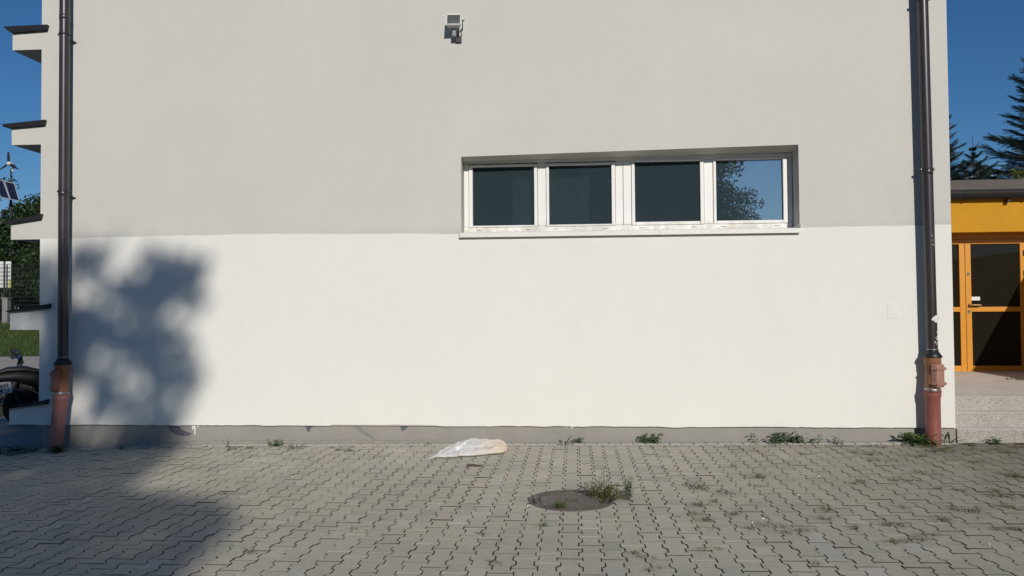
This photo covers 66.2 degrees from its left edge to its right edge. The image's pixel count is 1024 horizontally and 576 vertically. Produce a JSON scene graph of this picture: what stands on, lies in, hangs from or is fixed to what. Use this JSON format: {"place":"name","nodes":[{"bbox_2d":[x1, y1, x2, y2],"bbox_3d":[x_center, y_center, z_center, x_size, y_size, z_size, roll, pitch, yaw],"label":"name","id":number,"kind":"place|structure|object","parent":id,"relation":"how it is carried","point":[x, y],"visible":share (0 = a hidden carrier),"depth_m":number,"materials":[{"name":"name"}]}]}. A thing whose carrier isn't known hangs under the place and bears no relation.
{"place":"outdoors","nodes":[
{"label":"outdoors","id":0,"kind":"place"},
{"bbox_2d":[0,321,38,355],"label":"grass bank","id":1,"kind":"structure","parent":0,"point":[35,340],"depth_m":35.24,"materials":[{"name":"green plant"}]},
{"bbox_2d":[0,261,39,321],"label":"fence","id":2,"kind":"object","parent":1,"relation":"on","point":[4,268],"visible":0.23,"depth_m":40.37,"materials":[{"name":"black metal"}]},
{"bbox_2d":[0,356,41,448],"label":"path","id":3,"kind":"structure","parent":0,"point":[21,435],"depth_m":11.33,"materials":[{"name":"concrete"}]},
{"bbox_2d":[0,366,38,420],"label":"motor scooter","id":4,"kind":"object","parent":3,"relation":"on","point":[27,375],"visible":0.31,"depth_m":11.69,"materials":[{"name":"rubber"}]},
{"bbox_2d":[0,349,38,399],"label":"motor scooter","id":5,"kind":"object","parent":3,"relation":"on","point":[19,357],"visible":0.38,"depth_m":14.45,"materials":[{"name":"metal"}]},
{"bbox_2d":[0,315,41,447],"bbox_3d":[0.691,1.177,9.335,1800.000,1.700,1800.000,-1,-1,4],"label":"ground","id":6,"kind":"structure","parent":0,"point":[1,413],"depth_m":14.65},
{"bbox_2d":[0,261,10,297],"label":"sign board","id":7,"kind":"object","parent":6,"relation":"on","point":[8,264],"visible":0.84,"depth_m":40.74,"materials":[{"name":"white metal"}]},
{"bbox_2d":[1,298,11,323],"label":"gate pillar","id":8,"kind":"structure","parent":6,"relation":"on","point":[6,304],"depth_m":40.02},
{"bbox_2d":[0,152,19,306],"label":"solar street lamp","id":9,"kind":"object","parent":6,"relation":"on","point":[8,190],"visible":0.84,"depth_m":52.78,"materials":[{"name":"white metal"}]},
{"bbox_2d":[0,176,20,227],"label":"tree","id":10,"kind":"object","parent":6,"relation":"on","point":[4,178],"visible":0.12,"depth_m":67.52,"materials":[{"name":"green plant"}]},
{"bbox_2d":[0,205,39,318],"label":"tree","id":11,"kind":"object","parent":6,"relation":"on","point":[5,233],"visible":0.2,"depth_m":46.08,"materials":[{"name":"green plant"}]},
{"bbox_2d":[0,281,39,310],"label":"hedge","id":12,"kind":"object","parent":6,"relation":"on","point":[30,299],"visible":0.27,"depth_m":44.51,"materials":[{"name":"green plant"}]},
{"bbox_2d":[0,193,40,274],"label":"tree","id":13,"kind":"object","parent":6,"relation":"on","point":[18,207],"visible":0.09,"depth_m":67.03,"materials":[{"name":"green plant"}]},
{"bbox_2d":[11,242,39,289],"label":"tree","id":14,"kind":"object","parent":6,"relation":"on","point":[30,258],"visible":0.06,"depth_m":45.04,"materials":[{"name":"green plant"}]},
{"bbox_2d":[1,0,955,447],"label":"building","id":15,"kind":"structure","parent":6,"relation":"on","point":[415,222],"depth_m":9.50,"materials":[{"name":"white paint"}]},
{"bbox_2d":[47,0,76,451],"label":"downpipe","id":16,"kind":"object","parent":15,"relation":"attached to","point":[59,374],"visible":0.98,"depth_m":9.66,"materials":[{"name":"brown metal"}]},
{"bbox_2d":[446,14,463,42],"bbox_3d":[-0.675,-3.132,9.441,0.214,0.307,0.206,-1,-1,4],"label":"floodlight","id":17,"kind":"object","parent":15,"relation":"attached to","point":[453,20],"visible":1,"depth_m":9.38,"materials":[{"name":"white metal"}]},
{"bbox_2d":[459,153,800,237],"bbox_3d":[1.378,-1.117,9.488,4.008,0.997,0.400,-1,-1,4],"label":"window","id":18,"kind":"structure","parent":15,"relation":"in","point":[622,168],"depth_m":9.58,"materials":[{"name":"white plastic"}]},
{"bbox_2d":[915,0,946,445],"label":"downpipe","id":19,"kind":"object","parent":15,"relation":"attached to","point":[934,369],"visible":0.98,"depth_m":8.91,"materials":[{"name":"brown metal"}]},
{"bbox_2d":[949,115,980,179],"bbox_3d":[14.871,-2.560,27.988,5.531,9.500,5.314,-1,-1,4],"label":"spruce tree","id":20,"kind":"object","parent":6,"relation":"on","point":[956,170],"visible":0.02,"depth_m":27.09,"materials":[{"name":"green plant"}]},
{"bbox_2d":[950,137,1002,179],"bbox_3d":[16.053,-1.606,27.527,5.629,7.350,5.777,-2,-2,40],"label":"spruce tree","id":21,"kind":"object","parent":6,"relation":"on","point":[983,172],"visible":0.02,"depth_m":27.20,"materials":[{"name":"green plant"}]},
{"bbox_2d":[973,172,989,179],"bbox_3d":[15.650,-0.954,26.460,4.631,6.000,4.922,1,-2,-42],"label":"spruce tree","id":22,"kind":"object","parent":6,"relation":"on","point":[977,178],"depth_m":26.35,"materials":[{"name":"green plant"}]},
{"bbox_2d":[950,179,1023,370],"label":"annex building","id":23,"kind":"structure","parent":6,"relation":"on","point":[987,222],"depth_m":13.25,"materials":[{"name":"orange paint"}]},
{"bbox_2d":[952,243,966,370],"bbox_3d":[7.385,0.332,13.330,0.579,2.166,0.080,-1,-1,4],"label":"door","id":24,"kind":"structure","parent":23,"relation":"in","point":[958,257],"depth_m":13.29,"materials":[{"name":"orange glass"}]},
{"bbox_2d":[964,243,1023,370],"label":"door","id":25,"kind":"structure","parent":23,"relation":"in","point":[994,272],"depth_m":13.26,"materials":[{"name":"orange glass"}]},
{"bbox_2d":[955,371,1023,442],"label":"entrance steps","id":26,"kind":"structure","parent":6,"relation":"on","point":[988,404],"depth_m":9.52,"materials":[{"name":"concrete"}]},
{"bbox_2d":[957,57,1023,178],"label":"spruce tree","id":27,"kind":"object","parent":6,"relation":"on","point":[1018,144],"visible":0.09,"depth_m":27.52,"materials":[{"name":"green plant"}]},
{"bbox_2d":[1009,169,1023,178],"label":"larch tree","id":28,"kind":"object","parent":6,"relation":"on","point":[1018,174],"visible":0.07,"depth_m":24.61,"materials":[{"name":"green plant"}]},
{"bbox_2d":[0,441,1023,575],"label":"pavement","id":29,"kind":"structure","parent":0,"point":[99,511],"depth_m":6.22,"materials":[{"name":"concrete"}]},
{"bbox_2d":[0,444,38,454],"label":"weed","id":30,"kind":"object","parent":29,"relation":"on","point":[22,448],"visible":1,"depth_m":9.46,"materials":[{"name":"green plant"}]},
{"bbox_2d":[47,444,69,453],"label":"weed","id":31,"kind":"object","parent":29,"relation":"on","point":[57,449],"visible":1,"depth_m":9.45,"materials":[{"name":"green plant"}]},
{"bbox_2d":[265,439,282,445],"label":"weed","id":32,"kind":"object","parent":29,"relation":"on","point":[277,441],"visible":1,"depth_m":9.40,"materials":[{"name":"green plant"}]},
{"bbox_2d":[286,442,307,448],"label":"weed","id":33,"kind":"object","parent":29,"relation":"on","point":[293,446],"visible":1,"depth_m":9.21,"materials":[{"name":"green plant"}]},
{"bbox_2d":[427,438,507,459],"bbox_3d":[-0.510,1.773,8.810,1.018,0.136,0.589,0,-2,-19],"label":"plastic sack","id":34,"kind":"object","parent":29,"relation":"on","point":[474,447],"visible":1,"depth_m":8.69,"materials":[{"name":"white plastic"}]},
{"bbox_2d":[466,463,481,466],"bbox_3d":[-0.384,1.805,8.004,0.163,0.032,0.043,-1,-1,4],"label":"stick","id":35,"kind":"object","parent":29,"relation":"on","point":[475,465],"visible":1,"depth_m":7.99,"materials":[{"name":"wood"}]},
{"bbox_2d":[528,490,613,511],"bbox_3d":[0.493,1.785,6.536,0.712,0.054,0.712,-1,-1,4],"label":"manhole cover","id":36,"kind":"object","parent":29,"relation":"on","point":[576,500],"visible":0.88,"depth_m":6.50,"materials":[{"name":"metal"}]},
{"bbox_2d":[550,497,568,508],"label":"grass tuft","id":37,"kind":"object","parent":36,"relation":"on","point":[559,505],"visible":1,"depth_m":6.27,"materials":[{"name":"green plant"}]},
{"bbox_2d":[580,481,610,498],"bbox_3d":[0.702,1.711,6.708,0.285,0.132,0.353,-1,-1,4],"label":"weed","id":38,"kind":"object","parent":36,"relation":"on","point":[589,490],"visible":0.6,"depth_m":6.72,"materials":[{"name":"green plant"}]},
{"bbox_2d":[585,467,628,501],"bbox_3d":[0.787,1.648,6.585,0.333,0.283,0.383,1,-2,-41],"label":"weed","id":39,"kind":"object","parent":29,"relation":"on","point":[605,487],"visible":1,"depth_m":6.58,"materials":[{"name":"green plant"}]},
{"bbox_2d":[622,476,634,498],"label":"weed","id":40,"kind":"object","parent":29,"relation":"on","point":[627,488],"visible":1,"depth_m":6.56,"materials":[{"name":"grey plant"}]},
{"bbox_2d":[637,433,663,442],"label":"weed","id":41,"kind":"object","parent":29,"relation":"on","point":[648,440],"visible":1,"depth_m":9.21,"materials":[{"name":"green plant"}]},
{"bbox_2d":[682,500,710,505],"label":"grass tuft","id":42,"kind":"object","parent":29,"relation":"on","point":[698,504],"visible":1,"depth_m":6.32,"materials":[{"name":"green plant"}]},
{"bbox_2d":[678,480,717,489],"bbox_3d":[1.624,1.741,6.923,0.284,0.056,0.459,0,-1,-9],"label":"grass tuft","id":43,"kind":"object","parent":29,"relation":"on","point":[698,486],"visible":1,"depth_m":6.95,"materials":[{"name":"plant"}]},
{"bbox_2d":[688,516,714,520],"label":"grass tuft","id":44,"kind":"object","parent":29,"relation":"on","point":[706,518],"visible":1,"depth_m":5.86,"materials":[{"name":"plant"}]},
{"bbox_2d":[744,471,771,478],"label":"grass tuft","id":45,"kind":"object","parent":29,"relation":"on","point":[758,475],"visible":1,"depth_m":7.30,"materials":[{"name":"plant"}]},
{"bbox_2d":[750,519,793,527],"bbox_3d":[1.870,1.713,5.704,0.346,0.040,0.198,-1,-2,16],"label":"grass tuft","id":46,"kind":"object","parent":29,"relation":"on","point":[771,523],"visible":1,"depth_m":5.70,"materials":[{"name":"plant"}]},
{"bbox_2d":[750,431,823,444],"bbox_3d":[3.169,1.732,9.082,0.840,0.142,0.357,-1,-1,4],"label":"weed","id":47,"kind":"object","parent":29,"relation":"on","point":[792,439],"visible":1,"depth_m":9.06,"materials":[{"name":"green plant"}]},
{"bbox_2d":[780,525,817,533],"bbox_3d":[2.027,1.709,5.528,0.346,0.035,0.198,0,-2,-21],"label":"grass tuft","id":48,"kind":"object","parent":29,"relation":"on","point":[797,530],"visible":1,"depth_m":5.56,"materials":[{"name":"green plant"}]},
{"bbox_2d":[831,436,844,444],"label":"weed","id":49,"kind":"object","parent":29,"relation":"on","point":[835,440],"visible":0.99,"depth_m":8.97,"materials":[{"name":"green plant"}]},
{"bbox_2d":[848,477,872,484],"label":"grass tuft","id":50,"kind":"object","parent":29,"relation":"on","point":[854,483],"visible":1,"depth_m":7.04,"materials":[{"name":"plant"}]},
{"bbox_2d":[877,520,908,527],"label":"grass tuft","id":51,"kind":"object","parent":29,"relation":"on","point":[892,524],"visible":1,"depth_m":5.68,"materials":[{"name":"green plant"}]},
{"bbox_2d":[881,537,906,542],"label":"grass tuft","id":52,"kind":"object","parent":29,"relation":"on","point":[893,540],"visible":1,"depth_m":5.26,"materials":[{"name":"plant"}]},
{"bbox_2d":[890,476,920,481],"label":"grass tuft","id":53,"kind":"object","parent":29,"relation":"on","point":[895,479],"visible":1,"depth_m":7.09,"materials":[{"name":"plant"}]},
{"bbox_2d":[897,537,928,542],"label":"grass tuft","id":54,"kind":"object","parent":29,"relation":"on","point":[910,541],"visible":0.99,"depth_m":5.28,"materials":[{"name":"green plant"}]},
{"bbox_2d":[897,432,940,445],"bbox_3d":[4.602,1.694,8.902,0.460,0.166,0.502,-1,-2,25],"label":"weed","id":55,"kind":"object","parent":29,"relation":"on","point":[907,437],"visible":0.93,"depth_m":8.87,"materials":[{"name":"green plant"}]},
{"bbox_2d":[910,531,939,538],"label":"grass tuft","id":56,"kind":"object","parent":29,"relation":"on","point":[933,535],"visible":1,"depth_m":5.40,"materials":[{"name":"plant"}]},
{"bbox_2d":[918,441,939,447],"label":"grass tuft","id":57,"kind":"object","parent":29,"relation":"on","point":[929,444],"visible":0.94,"depth_m":8.73,"materials":[{"name":"plant"}]},
{"bbox_2d":[921,446,959,452],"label":"grass tuft","id":58,"kind":"object","parent":29,"relation":"on","point":[934,450],"visible":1,"depth_m":8.44,"materials":[{"name":"plant"}]},
{"bbox_2d":[927,513,964,521],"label":"grass tuft","id":59,"kind":"object","parent":29,"relation":"on","point":[945,518],"visible":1,"depth_m":5.77,"materials":[{"name":"green plant"}]},
{"bbox_2d":[941,432,962,443],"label":"weed","id":60,"kind":"object","parent":29,"relation":"on","point":[948,434],"visible":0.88,"depth_m":8.90,"materials":[{"name":"green plant"}]},
{"bbox_2d":[942,502,981,512],"bbox_3d":[3.479,1.689,6.044,0.325,0.058,0.262,-2,-2,37],"label":"grass tuft","id":61,"kind":"object","parent":29,"relation":"on","point":[968,510],"visible":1,"depth_m":6.04,"materials":[{"name":"plant"}]},
{"bbox_2d":[990,437,1001,443],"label":"weed","id":62,"kind":"object","parent":29,"relation":"on","point":[996,441],"visible":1,"depth_m":8.87,"materials":[{"name":"green plant"}]},
{"bbox_2d":[973,487,1023,497],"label":"grass tuft","id":63,"kind":"object","parent":29,"relation":"on","point":[1000,494],"visible":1,"depth_m":6.50,"materials":[{"name":"plant"}]},
{"bbox_2d":[988,468,1023,477],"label":"grass tuft","id":64,"kind":"object","parent":29,"relation":"on","point":[1011,474],"visible":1,"depth_m":7.20,"materials":[{"name":"plant"}]},
{"bbox_2d":[1003,503,1022,508],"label":"grass tuft","id":65,"kind":"object","parent":29,"relation":"on","point":[1012,506],"visible":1,"depth_m":6.09,"materials":[{"name":"plant"}]},
{"bbox_2d":[1004,524,1022,530],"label":"grass tuft","id":66,"kind":"object","parent":29,"relation":"on","point":[1017,528],"visible":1,"depth_m":5.52,"materials":[{"name":"plant"}]},
{"bbox_2d":[0,0,1023,308],"label":"sky","id":67,"kind":"structure","parent":0,"point":[985,38],"materials":[{"name":"blue"}]}
]}

